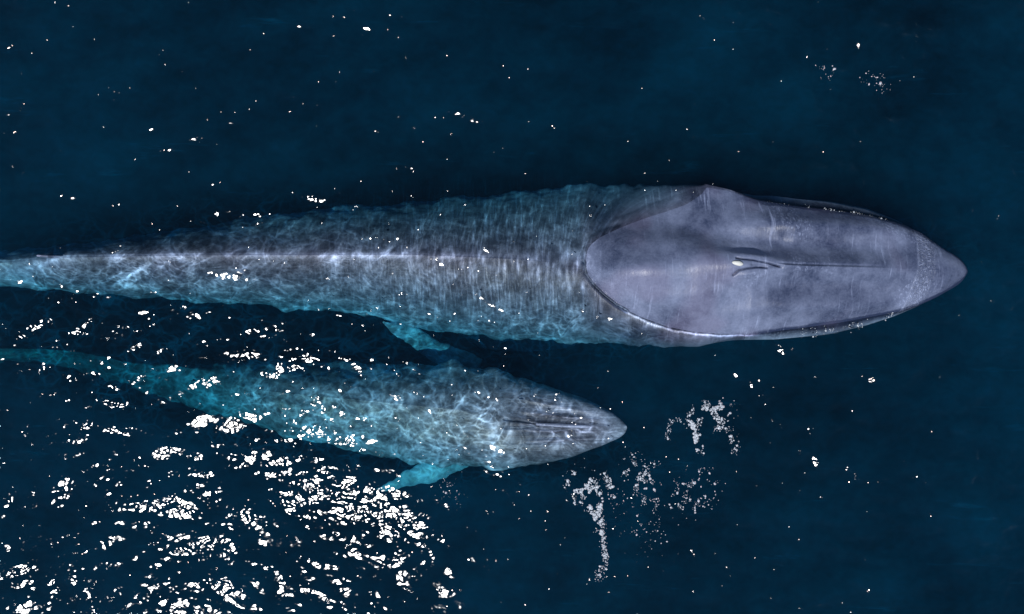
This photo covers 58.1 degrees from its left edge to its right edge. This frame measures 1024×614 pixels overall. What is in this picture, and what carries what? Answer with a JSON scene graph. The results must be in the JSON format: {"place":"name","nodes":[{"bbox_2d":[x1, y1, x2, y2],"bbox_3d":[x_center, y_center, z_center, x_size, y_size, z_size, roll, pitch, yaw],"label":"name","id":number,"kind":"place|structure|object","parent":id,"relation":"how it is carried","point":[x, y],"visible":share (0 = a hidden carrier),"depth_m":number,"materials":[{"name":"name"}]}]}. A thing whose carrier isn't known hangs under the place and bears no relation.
{"place":"outdoors","nodes":[
{"label":"outdoors","id":0,"kind":"place"},
{"bbox_2d":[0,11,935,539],"bbox_3d":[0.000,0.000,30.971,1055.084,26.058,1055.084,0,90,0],"label":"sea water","id":1,"kind":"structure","parent":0,"point":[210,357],"depth_m":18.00,"materials":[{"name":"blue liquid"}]},
{"bbox_2d":[0,322,626,490],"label":"blue whale calf","id":2,"kind":"object","parent":1,"relation":"in","point":[600,425],"visible":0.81,"depth_m":18.70},
{"bbox_2d":[0,183,967,351],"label":"blue whale","id":3,"kind":"object","parent":1,"relation":"in","point":[663,270],"visible":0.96,"depth_m":18.11},
{"bbox_2d":[732,261,742,265],"bbox_3d":[4.204,-0.815,17.167,0.210,0.099,0.100,0,90,0],"label":"white lump","id":4,"kind":"object","parent":3,"relation":"on","point":[738,263],"visible":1,"depth_m":17.13,"materials":[{"name":"white"}]},
{"bbox_2d":[443,65,892,579],"bbox_3d":[4.078,0.631,17.989,4.447,0.074,12.202,42,90,0],"label":"sea foam","id":5,"kind":"object","parent":1,"relation":"on","point":[693,425],"visible":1,"depth_m":17.99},
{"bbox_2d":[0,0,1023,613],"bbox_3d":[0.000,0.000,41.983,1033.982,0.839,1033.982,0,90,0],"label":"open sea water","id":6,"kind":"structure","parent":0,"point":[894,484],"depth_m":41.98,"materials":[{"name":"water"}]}
]}

